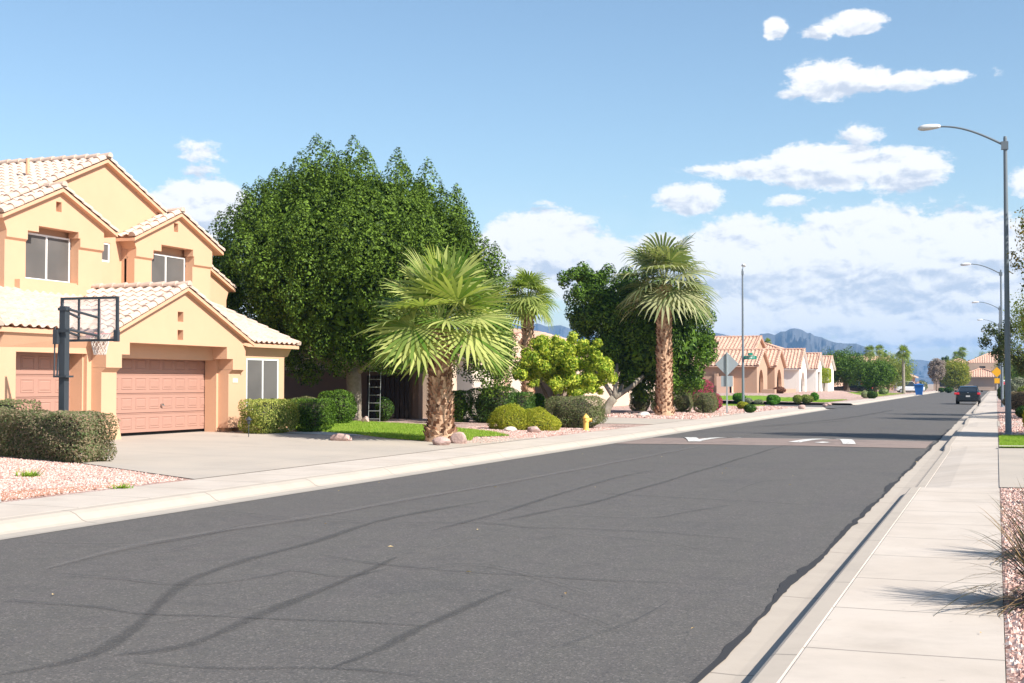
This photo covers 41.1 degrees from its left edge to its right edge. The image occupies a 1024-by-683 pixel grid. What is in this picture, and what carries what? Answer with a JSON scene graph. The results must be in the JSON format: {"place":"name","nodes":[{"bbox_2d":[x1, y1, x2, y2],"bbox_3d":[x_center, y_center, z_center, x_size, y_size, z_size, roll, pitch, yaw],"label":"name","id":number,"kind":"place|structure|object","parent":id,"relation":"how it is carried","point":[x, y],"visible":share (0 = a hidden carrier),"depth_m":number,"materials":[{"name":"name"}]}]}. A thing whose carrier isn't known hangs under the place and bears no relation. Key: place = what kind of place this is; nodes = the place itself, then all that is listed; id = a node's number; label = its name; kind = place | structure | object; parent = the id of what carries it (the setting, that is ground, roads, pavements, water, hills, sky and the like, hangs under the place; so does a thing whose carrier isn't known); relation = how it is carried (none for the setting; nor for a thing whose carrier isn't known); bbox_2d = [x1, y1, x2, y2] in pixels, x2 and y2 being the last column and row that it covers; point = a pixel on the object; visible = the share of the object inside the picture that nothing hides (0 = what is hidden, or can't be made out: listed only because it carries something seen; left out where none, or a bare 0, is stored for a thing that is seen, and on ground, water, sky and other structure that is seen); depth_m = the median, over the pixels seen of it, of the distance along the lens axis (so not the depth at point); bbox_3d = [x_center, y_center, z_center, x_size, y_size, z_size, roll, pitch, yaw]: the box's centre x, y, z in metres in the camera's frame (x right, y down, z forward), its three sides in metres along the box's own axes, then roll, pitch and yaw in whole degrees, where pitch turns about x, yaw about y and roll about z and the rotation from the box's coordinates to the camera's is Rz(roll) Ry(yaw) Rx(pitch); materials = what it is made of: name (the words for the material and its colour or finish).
{"place":"outdoors","nodes":[
{"label":"outdoors","id":0,"kind":"place"},
{"bbox_2d":[72,431,533,478],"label":"driveway","id":1,"kind":"structure","parent":0,"point":[197,455],"depth_m":29.99,"materials":[{"name":"concrete"}]},
{"bbox_2d":[283,429,366,435],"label":"path","id":2,"kind":"structure","parent":0,"point":[323,433],"depth_m":38.78,"materials":[{"name":"grey concrete"}]},
{"bbox_2d":[0,404,797,502],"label":"gravel yard","id":3,"kind":"structure","parent":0,"point":[614,410],"depth_m":45.22,"materials":[{"name":"gravel"}]},
{"bbox_2d":[0,398,41,418],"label":"hedge","id":4,"kind":"object","parent":3,"relation":"on","point":[6,403],"visible":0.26,"depth_m":27.88,"materials":[{"name":"green plant"}]},
{"bbox_2d":[0,409,119,462],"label":"hedge","id":5,"kind":"object","parent":3,"relation":"on","point":[60,435],"visible":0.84,"depth_m":25.65,"materials":[{"name":"green plant"}]},
{"bbox_2d":[0,484,132,499],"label":"soil patch","id":6,"kind":"object","parent":3,"relation":"on","point":[20,492],"visible":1,"depth_m":19.36,"materials":[{"name":"gravel"}]},
{"bbox_2d":[53,296,119,410],"bbox_3d":[-8.936,0.714,28.552,1.343,3.320,1.329,1,-2,-22],"label":"basketball hoop","id":7,"kind":"object","parent":3,"relation":"on","point":[61,335],"visible":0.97,"depth_m":27.99,"materials":[{"name":"metal"}]},
{"bbox_2d":[0,456,182,500],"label":"gravel","id":8,"kind":"structure","parent":3,"relation":"on","point":[73,476],"depth_m":22.00,"materials":[{"name":"gravel"}]},
{"bbox_2d":[14,468,45,476],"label":"weed","id":9,"kind":"object","parent":8,"relation":"on","point":[29,474],"visible":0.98,"depth_m":21.98,"materials":[{"name":"green plant"}]},
{"bbox_2d":[0,152,300,439],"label":"two storey house","id":10,"kind":"structure","parent":3,"relation":"on","point":[189,352],"depth_m":36.45,"materials":[{"name":"paint"}]},
{"bbox_2d":[15,352,69,410],"bbox_3d":[-11.104,1.292,31.796,0.061,2.088,2.440,-1,-2,20],"label":"garage door","id":11,"kind":"structure","parent":10,"relation":"in","point":[41,388],"depth_m":31.85,"materials":[{"name":"paint"}]},
{"bbox_2d":[25,232,69,282],"bbox_3d":[-12.155,-2.172,35.592,0.054,1.200,1.910,-1,-2,20],"label":"window","id":12,"kind":"structure","parent":10,"relation":"in","point":[47,257],"depth_m":35.66,"materials":[{"name":"glass"}]},
{"bbox_2d":[102,243,108,261],"bbox_3d":[-11.501,-2.515,38.412,0.050,0.540,0.500,-1,-2,20],"label":"window","id":13,"kind":"structure","parent":10,"relation":"in","point":[105,254],"depth_m":38.51,"materials":[{"name":"glass"}]},
{"bbox_2d":[116,358,204,432],"bbox_3d":[-9.369,1.376,36.507,0.142,2.028,4.880,-1,-2,20],"label":"garage door","id":14,"kind":"structure","parent":10,"relation":"in","point":[158,391],"depth_m":36.48,"materials":[{"name":"paint"}]},
{"bbox_2d":[151,253,184,282],"bbox_3d":[-10.388,-2.000,40.872,0.054,1.180,2.050,-1,-2,20],"label":"window","id":15,"kind":"structure","parent":10,"relation":"in","point":[166,268],"depth_m":40.99,"materials":[{"name":"glass"}]},
{"bbox_2d":[246,358,277,408],"bbox_3d":[-7.362,1.256,40.209,0.054,1.490,1.850,-1,-2,20],"label":"window","id":16,"kind":"structure","parent":10,"relation":"in","point":[261,374],"depth_m":40.18,"materials":[{"name":"glass"}]},
{"bbox_2d":[237,398,300,433],"bbox_3d":[-6.857,2.110,38.502,1.004,1.033,2.172,-1,-2,20],"label":"boxwood hedge","id":17,"kind":"object","parent":3,"relation":"on","point":[271,415],"visible":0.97,"depth_m":37.94,"materials":[{"name":"green plant"}]},
{"bbox_2d":[330,433,351,440],"bbox_3d":[-4.385,2.491,35.047,0.588,0.267,0.349,-1,-2,20],"label":"boulder","id":18,"kind":"object","parent":3,"relation":"on","point":[340,437],"visible":0.71,"depth_m":34.90,"materials":[{"name":"stone"}]},
{"bbox_2d":[284,369,422,418],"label":"boundary wall","id":19,"kind":"structure","parent":3,"relation":"on","point":[404,395],"depth_m":52.81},
{"bbox_2d":[206,133,521,420],"bbox_3d":[-5.473,-2.269,49.593,11.672,10.572,10.080,-1,-2,20],"label":"ficus tree","id":20,"kind":"object","parent":3,"relation":"on","point":[312,260],"visible":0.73,"depth_m":47.05,"materials":[{"name":"green plant"}]},
{"bbox_2d":[368,363,380,421],"bbox_3d":[-4.866,1.710,48.423,0.424,2.305,0.570,0,-2,0],"label":"ladder","id":21,"kind":"object","parent":3,"relation":"on","point":[369,389],"visible":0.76,"depth_m":48.46,"materials":[{"name":"metal"}]},
{"bbox_2d":[375,396,393,420],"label":"shrub","id":22,"kind":"object","parent":3,"relation":"on","point":[384,409],"visible":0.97,"depth_m":49.28,"materials":[{"name":"green plant"}]},
{"bbox_2d":[284,331,562,417],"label":"beige house","id":23,"kind":"structure","parent":3,"relation":"on","point":[459,383],"depth_m":58.30,"materials":[{"name":"paint"}]},
{"bbox_2d":[457,365,492,414],"bbox_3d":[-1.698,2.155,58.760,0.100,2.210,4.900,-1,-2,20],"label":"garage door","id":24,"kind":"structure","parent":23,"relation":"in","point":[461,385],"depth_m":58.07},
{"bbox_2d":[512,369,521,391],"bbox_3d":[0.057,2.356,63.704,0.100,2.110,2.200,-1,-2,20],"label":"garage door","id":25,"kind":"structure","parent":23,"relation":"in","point":[516,384],"depth_m":64.00,"materials":[{"name":"white"}]},
{"bbox_2d":[432,436,450,444],"bbox_3d":[-1.766,2.487,33.853,0.470,0.266,0.354,-1,-2,20],"label":"boulder","id":26,"kind":"object","parent":3,"relation":"on","point":[440,440],"visible":0.84,"depth_m":33.75,"materials":[{"name":"stone"}]},
{"bbox_2d":[450,432,466,443],"bbox_3d":[-1.357,2.502,34.868,0.461,0.405,0.320,-1,-2,20],"label":"boulder","id":27,"kind":"object","parent":3,"relation":"on","point":[457,437],"visible":0.84,"depth_m":34.73,"materials":[{"name":"stone"}]},
{"bbox_2d":[452,390,470,421],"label":"hedge","id":28,"kind":"object","parent":3,"relation":"on","point":[460,399],"visible":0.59,"depth_m":50.06,"materials":[{"name":"green plant"}]},
{"bbox_2d":[351,426,613,442],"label":"gravel","id":29,"kind":"structure","parent":3,"relation":"on","point":[544,433],"depth_m":41.83,"materials":[{"name":"gravel"}]},
{"bbox_2d":[466,386,519,422],"bbox_3d":[-0.715,2.325,50.092,1.895,1.443,1.447,-1,-2,20],"label":"hedge","id":30,"kind":"object","parent":3,"relation":"on","point":[483,407],"visible":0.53,"depth_m":49.67,"materials":[{"name":"green plant"}]},
{"bbox_2d":[486,402,537,429],"bbox_3d":[0.054,2.453,44.488,1.645,0.956,1.597,0,-2,-15],"label":"mound shrub","id":31,"kind":"object","parent":3,"relation":"on","point":[498,420],"visible":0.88,"depth_m":44.07,"materials":[{"name":"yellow plant"}]},
{"bbox_2d":[504,391,535,413],"bbox_3d":[0.133,2.454,50.564,1.539,1.250,1.327,-1,-2,20],"label":"hedge","id":32,"kind":"object","parent":3,"relation":"on","point":[523,402],"visible":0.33,"depth_m":50.18,"materials":[{"name":"green plant"}]},
{"bbox_2d":[503,266,560,399],"bbox_3d":[0.651,0.071,55.696,2.777,6.367,2.828,-1,-2,20],"label":"fan palm","id":33,"kind":"object","parent":3,"relation":"on","point":[525,306],"visible":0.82,"depth_m":55.43,"materials":[{"name":"green plant"}]},
{"bbox_2d":[529,393,546,408],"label":"round shrub","id":34,"kind":"object","parent":3,"relation":"on","point":[540,401],"visible":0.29,"depth_m":53.11,"materials":[{"name":"green plant"}]},
{"bbox_2d":[518,406,560,430],"bbox_3d":[0.834,2.520,44.338,1.645,0.844,1.384,-1,-2,20],"label":"mound shrub","id":35,"kind":"object","parent":3,"relation":"on","point":[541,421],"visible":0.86,"depth_m":43.96,"materials":[{"name":"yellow plant"}]},
{"bbox_2d":[511,330,617,414],"bbox_3d":[1.999,1.389,52.356,4.084,3.667,3.199,0,-2,-1],"label":"tree","id":36,"kind":"object","parent":3,"relation":"on","point":[557,362],"visible":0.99,"depth_m":51.55,"materials":[{"name":"green plant"}]},
{"bbox_2d":[544,395,607,427],"bbox_3d":[2.178,2.442,47.103,2.150,1.209,1.803,-1,-2,20],"label":"round shrub","id":37,"kind":"object","parent":3,"relation":"on","point":[570,411],"visible":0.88,"depth_m":46.55,"materials":[{"name":"green plant"}]},
{"bbox_2d":[511,328,654,406],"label":"tan house","id":38,"kind":"structure","parent":3,"relation":"on","point":[624,399],"depth_m":82.83,"materials":[{"name":"beige paint"}]},
{"bbox_2d":[582,414,591,430],"bbox_3d":[2.463,2.662,44.830,0.317,0.592,0.288,0,-2,-5],"label":"fire hydrant","id":39,"kind":"object","parent":3,"relation":"on","point":[586,419],"visible":0.98,"depth_m":44.75,"materials":[{"name":"metal"}]},
{"bbox_2d":[556,261,718,413],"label":"broad tree","id":40,"kind":"object","parent":3,"relation":"on","point":[628,352],"visible":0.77,"depth_m":65.58,"materials":[{"name":"green plant"}]},
{"bbox_2d":[629,392,650,410],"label":"round shrub","id":41,"kind":"object","parent":3,"relation":"on","point":[640,405],"visible":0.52,"depth_m":70.89,"materials":[{"name":"green plant"}]},
{"bbox_2d":[672,392,693,411],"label":"round shrub","id":42,"kind":"object","parent":3,"relation":"on","point":[682,403],"visible":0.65,"depth_m":70.33,"materials":[{"name":"green plant"}]},
{"bbox_2d":[605,405,790,418],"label":"gravel","id":43,"kind":"structure","parent":3,"relation":"on","point":[732,410],"depth_m":66.51,"materials":[{"name":"gravel"}]},
{"bbox_2d":[607,232,721,415],"bbox_3d":[7.064,-0.767,63.561,5.299,8.641,5.070,-1,-2,38],"label":"fan palm","id":44,"kind":"object","parent":43,"relation":"on","point":[656,258],"visible":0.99,"depth_m":63.28,"materials":[{"name":"green plant"}]},
{"bbox_2d":[685,379,713,405],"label":"bougainvillea","id":45,"kind":"object","parent":3,"relation":"on","point":[707,388],"visible":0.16,"depth_m":83.71,"materials":[{"name":"pink plant"}]},
{"bbox_2d":[693,392,718,412],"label":"round shrub","id":46,"kind":"object","parent":3,"relation":"on","point":[705,402],"visible":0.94,"depth_m":69.05,"materials":[{"name":"green plant"}]},
{"bbox_2d":[716,352,737,412],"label":"warning sign","id":47,"kind":"object","parent":3,"relation":"on","point":[726,363],"visible":0.88,"depth_m":68.85,"materials":[{"name":"metal"}]},
{"bbox_2d":[296,420,508,440],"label":"lawn","id":48,"kind":"structure","parent":0,"point":[398,438],"depth_m":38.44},
{"bbox_2d":[286,397,337,431],"bbox_3d":[-5.840,2.144,39.890,1.106,1.042,1.482,-1,-2,20],"label":"boxwood hedge","id":49,"kind":"object","parent":48,"relation":"on","point":[314,413],"visible":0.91,"depth_m":39.50,"materials":[{"name":"green plant"}]},
{"bbox_2d":[317,389,357,423],"bbox_3d":[-5.871,2.222,45.791,1.246,1.270,1.263,-1,-2,20],"label":"round shrub","id":50,"kind":"object","parent":48,"relation":"on","point":[345,407],"visible":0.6,"depth_m":45.45,"materials":[{"name":"green plant"}]},
{"bbox_2d":[354,240,524,441],"bbox_3d":[-1.784,0.047,35.716,4.562,5.348,4.624,-1,-2,20],"label":"fan palm","id":51,"kind":"object","parent":48,"relation":"on","point":[443,284],"visible":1,"depth_m":35.13,"materials":[{"name":"green plant"}]},
{"bbox_2d":[0,407,817,517],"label":"pavement","id":52,"kind":"structure","parent":0,"point":[41,505],"depth_m":23.35,"materials":[{"name":"concrete"}]},
{"bbox_2d":[0,390,988,682],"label":"road","id":53,"kind":"structure","parent":0,"point":[668,562],"depth_m":12.44,"materials":[{"name":"asphalt"}]},
{"bbox_2d":[0,409,829,539],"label":"gutter","id":54,"kind":"object","parent":53,"relation":"on","point":[75,525],"visible":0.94,"depth_m":21.10,"materials":[{"name":"concrete"}]},
{"bbox_2d":[0,407,825,534],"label":"kerb","id":55,"kind":"structure","parent":54,"relation":"on","point":[14,524],"depth_m":21.66,"materials":[{"name":"concrete"}]},
{"bbox_2d":[615,438,932,447],"bbox_3d":[7.557,2.838,39.002,8.370,0.098,4.500,-1,-2,20],"label":"speed hump","id":56,"kind":"object","parent":53,"relation":"on","point":[831,442],"visible":0.97,"depth_m":37.80,"materials":[{"name":"grey concrete"}]},
{"bbox_2d":[684,437,903,443],"bbox_3d":[7.901,2.839,39.418,6.900,0.094,4.163,-1,-2,20],"label":"lane marking","id":57,"kind":"object","parent":53,"relation":"on","point":[844,441],"visible":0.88,"depth_m":38.57,"materials":[{"name":"white paint"}]},
{"bbox_2d":[690,429,949,682],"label":"road edge slurry","id":58,"kind":"object","parent":53,"relation":"on","point":[785,585],"visible":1,"depth_m":11.62,"materials":[{"name":"asphalt"}]},
{"bbox_2d":[699,392,989,682],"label":"kerb","id":59,"kind":"structure","parent":53,"relation":"on","point":[768,648],"depth_m":10.85,"materials":[{"name":"concrete"}]},
{"bbox_2d":[857,392,937,404],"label":"gutter","id":60,"kind":"object","parent":53,"relation":"on","point":[892,399],"visible":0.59,"depth_m":143.72,"materials":[{"name":"concrete"}]},
{"bbox_2d":[851,391,937,404],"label":"kerb","id":61,"kind":"structure","parent":60,"relation":"on","point":[862,402],"depth_m":137.12,"materials":[{"name":"concrete"}]},
{"bbox_2d":[914,384,923,394],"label":"wheeled bin","id":62,"kind":"object","parent":53,"relation":"on","point":[918,389],"visible":1,"depth_m":188.47,"materials":[{"name":"plastic"}]},
{"bbox_2d":[939,358,972,388],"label":"golden tree","id":63,"kind":"object","parent":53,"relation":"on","point":[957,375],"visible":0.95,"depth_m":288.45,"materials":[{"name":"green plant"}]},
{"bbox_2d":[954,386,982,403],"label":"sedan car","id":64,"kind":"object","parent":53,"relation":"on","point":[967,394],"visible":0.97,"depth_m":109.40,"materials":[{"name":"black paint"}]},
{"bbox_2d":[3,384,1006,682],"bbox_3d":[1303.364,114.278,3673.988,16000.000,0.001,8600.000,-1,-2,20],"label":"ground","id":65,"kind":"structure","parent":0,"point":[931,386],"depth_m":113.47,"materials":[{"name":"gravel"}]},
{"bbox_2d":[0,0,1023,360],"label":"sky","id":66,"kind":"structure","parent":0,"point":[783,136],"materials":[{"name":"blue"}]},
{"bbox_2d":[512,323,594,340],"bbox_3d":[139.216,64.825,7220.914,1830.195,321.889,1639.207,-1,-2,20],"label":"mountain","id":67,"kind":"structure","parent":0,"point":[561,331],"depth_m":7182.95,"materials":[{"name":"stone"}]},
{"bbox_2d":[452,415,692,423],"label":"driveway","id":68,"kind":"structure","parent":0,"point":[611,420],"depth_m":55.22,"materials":[{"name":"concrete"}]},
{"bbox_2d":[674,396,840,401],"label":"lawn","id":69,"kind":"structure","parent":0,"point":[782,399],"depth_m":114.24,"materials":[{"name":"plant"}]},
{"bbox_2d":[766,405,854,407],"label":"side street","id":70,"kind":"structure","parent":0,"point":[835,406],"depth_m":104.05,"materials":[{"name":"asphalt"}]},
{"bbox_2d":[714,328,933,383],"bbox_3d":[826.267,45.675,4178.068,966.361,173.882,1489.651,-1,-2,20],"label":"mountain","id":71,"kind":"structure","parent":0,"point":[796,338],"depth_m":4145.10,"materials":[{"name":"stone"}]},
{"bbox_2d":[718,390,935,402],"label":"gravel yard","id":72,"kind":"structure","parent":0,"point":[835,394],"depth_m":137.79,"materials":[{"name":"gravel"}]},
{"bbox_2d":[674,335,795,392],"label":"brown house","id":73,"kind":"structure","parent":72,"relation":"on","point":[764,372],"depth_m":127.81,"materials":[{"name":"paint"}]},
{"bbox_2d":[782,348,835,391],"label":"white house","id":74,"kind":"structure","parent":72,"relation":"on","point":[803,371],"depth_m":152.21,"materials":[{"name":"paint"}]},
{"bbox_2d":[822,368,831,390],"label":"topiary tree","id":75,"kind":"object","parent":72,"relation":"on","point":[826,376],"visible":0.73,"depth_m":159.24,"materials":[{"name":"green plant"}]},
{"bbox_2d":[822,345,869,390],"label":"broad tree","id":76,"kind":"object","parent":72,"relation":"on","point":[845,369],"visible":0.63,"depth_m":176.37,"materials":[{"name":"green plant"}]},
{"bbox_2d":[834,381,872,391],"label":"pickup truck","id":77,"kind":"object","parent":72,"relation":"on","point":[854,388],"visible":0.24,"depth_m":180.64,"materials":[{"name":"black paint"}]},
{"bbox_2d":[863,345,877,360],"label":"fan palm","id":78,"kind":"object","parent":72,"relation":"on","point":[869,354],"visible":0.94,"depth_m":239.59,"materials":[{"name":"green plant"}]},
{"bbox_2d":[867,351,918,389],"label":"mesquite tree","id":79,"kind":"object","parent":72,"relation":"on","point":[894,362],"visible":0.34,"depth_m":213.63,"materials":[{"name":"green plant"}]},
{"bbox_2d":[893,381,924,392],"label":"suv car","id":80,"kind":"object","parent":72,"relation":"on","point":[909,386],"visible":0.52,"depth_m":219.93,"materials":[{"name":"white paint"}]},
{"bbox_2d":[849,392,903,395],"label":"lawn","id":81,"kind":"structure","parent":0,"point":[859,393],"depth_m":173.77,"materials":[{"name":"plant"}]},
{"bbox_2d":[850,359,900,391],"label":"broad tree","id":82,"kind":"object","parent":81,"relation":"on","point":[874,374],"visible":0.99,"depth_m":170.79,"materials":[{"name":"green plant"}]},
{"bbox_2d":[894,345,912,392],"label":"fan palm","id":83,"kind":"object","parent":81,"relation":"on","point":[903,355],"visible":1,"depth_m":204.76,"materials":[{"name":"green plant"}]},
{"bbox_2d":[832,391,935,404],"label":"pavement","id":84,"kind":"structure","parent":0,"point":[846,402],"depth_m":131.85,"materials":[{"name":"concrete"}]},
{"bbox_2d":[927,358,945,390],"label":"bare tree","id":85,"kind":"object","parent":84,"relation":"on","point":[936,371],"visible":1,"depth_m":274.33,"materials":[{"name":"grey plant"}]},
{"bbox_2d":[777,391,1005,682],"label":"pavement","id":86,"kind":"structure","parent":0,"point":[877,624],"depth_m":10.04,"materials":[{"name":"concrete"}]},
{"bbox_2d":[908,359,931,378],"bbox_3d":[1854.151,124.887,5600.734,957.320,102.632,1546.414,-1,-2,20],"label":"mountain","id":87,"kind":"structure","parent":0,"point":[922,369],"depth_m":5416.08,"materials":[{"name":"stone"}]},
{"bbox_2d":[997,399,1023,682],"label":"gravel yard","id":88,"kind":"structure","parent":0,"point":[1001,410],"depth_m":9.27,"materials":[{"name":"gravel"}]},
{"bbox_2d":[915,481,1023,618],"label":"yucca plant","id":89,"kind":"object","parent":88,"relation":"on","point":[1021,573],"visible":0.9,"depth_m":9.73,"materials":[{"name":"green plant"}]},
{"bbox_2d":[933,353,1010,389],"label":"two storey house","id":90,"kind":"structure","parent":88,"relation":"on","point":[983,376],"depth_m":309.12,"materials":[{"name":"beige paint"}]},
{"bbox_2d":[973,379,995,389],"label":"garage door","id":91,"kind":"structure","parent":90,"relation":"in","point":[983,384],"depth_m":306.15,"materials":[{"name":"metal"}]},
{"bbox_2d":[960,263,1003,406],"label":"street lamp","id":92,"kind":"object","parent":88,"relation":"on","point":[1001,321],"visible":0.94,"depth_m":90.46,"materials":[{"name":"metal"}]},
{"bbox_2d":[992,367,1000,400],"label":"warning sign","id":93,"kind":"object","parent":88,"relation":"on","point":[996,371],"visible":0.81,"depth_m":121.53,"materials":[{"name":"metal"}]},
{"bbox_2d":[977,313,1023,376],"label":"pine tree","id":94,"kind":"object","parent":88,"relation":"on","point":[999,351],"visible":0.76,"depth_m":71.18,"materials":[{"name":"green plant"}]},
{"bbox_2d":[977,459,1023,565],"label":"yucca plant","id":95,"kind":"object","parent":88,"relation":"on","point":[1007,533],"visible":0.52,"depth_m":12.21,"materials":[{"name":"green plant"}]},
{"bbox_2d":[1001,391,1023,410],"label":"desert shrub","id":96,"kind":"object","parent":88,"relation":"on","point":[1017,399],"visible":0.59,"depth_m":73.51,"materials":[{"name":"plant"}]},
{"bbox_2d":[1002,288,1023,360],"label":"broad tree","id":97,"kind":"object","parent":88,"relation":"on","point":[1017,317],"visible":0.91,"depth_m":61.87,"materials":[{"name":"green plant"}]},
{"bbox_2d":[1004,377,1023,395],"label":"silver shrub","id":98,"kind":"object","parent":88,"relation":"on","point":[1016,383],"visible":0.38,"depth_m":111.33,"materials":[{"name":"grey plant"}]},
{"bbox_2d":[998,448,1023,487],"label":"driveway","id":99,"kind":"structure","parent":0,"point":[1011,466],"depth_m":25.25,"materials":[{"name":"concrete"}]},
{"bbox_2d":[998,413,1023,434],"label":"gravel","id":100,"kind":"structure","parent":0,"point":[1015,426],"depth_m":51.06,"materials":[{"name":"gravel"}]},
{"bbox_2d":[999,434,1023,446],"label":"grass","id":101,"kind":"structure","parent":0,"point":[1006,439],"depth_m":36.21,"materials":[{"name":"plant"}]},
{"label":"soil patch","id":102,"kind":"structure","parent":0,"visible":0},
{"bbox_2d":[918,124,1013,434],"bbox_3d":[13.935,-1.936,41.981,2.720,9.681,0.320,-1,-2,20],"label":"street lamp","id":103,"kind":"object","parent":102,"relation":"on","point":[1004,148],"visible":0.92,"depth_m":41.53,"materials":[{"name":"metal"}]},
{"bbox_2d":[1005,205,1023,325],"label":"mesquite tree","id":104,"kind":"object","parent":102,"relation":"on","point":[1019,240],"visible":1,"depth_m":40.18,"materials":[{"name":"green plant"}]},
{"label":"lawn","id":105,"kind":"structure","parent":0,"visible":0},
{"bbox_2d":[741,264,745,401],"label":"street lamp","id":106,"kind":"object","parent":105,"relation":"on","point":[742,274],"visible":0.78,"depth_m":89.99,"materials":[{"name":"metal"}]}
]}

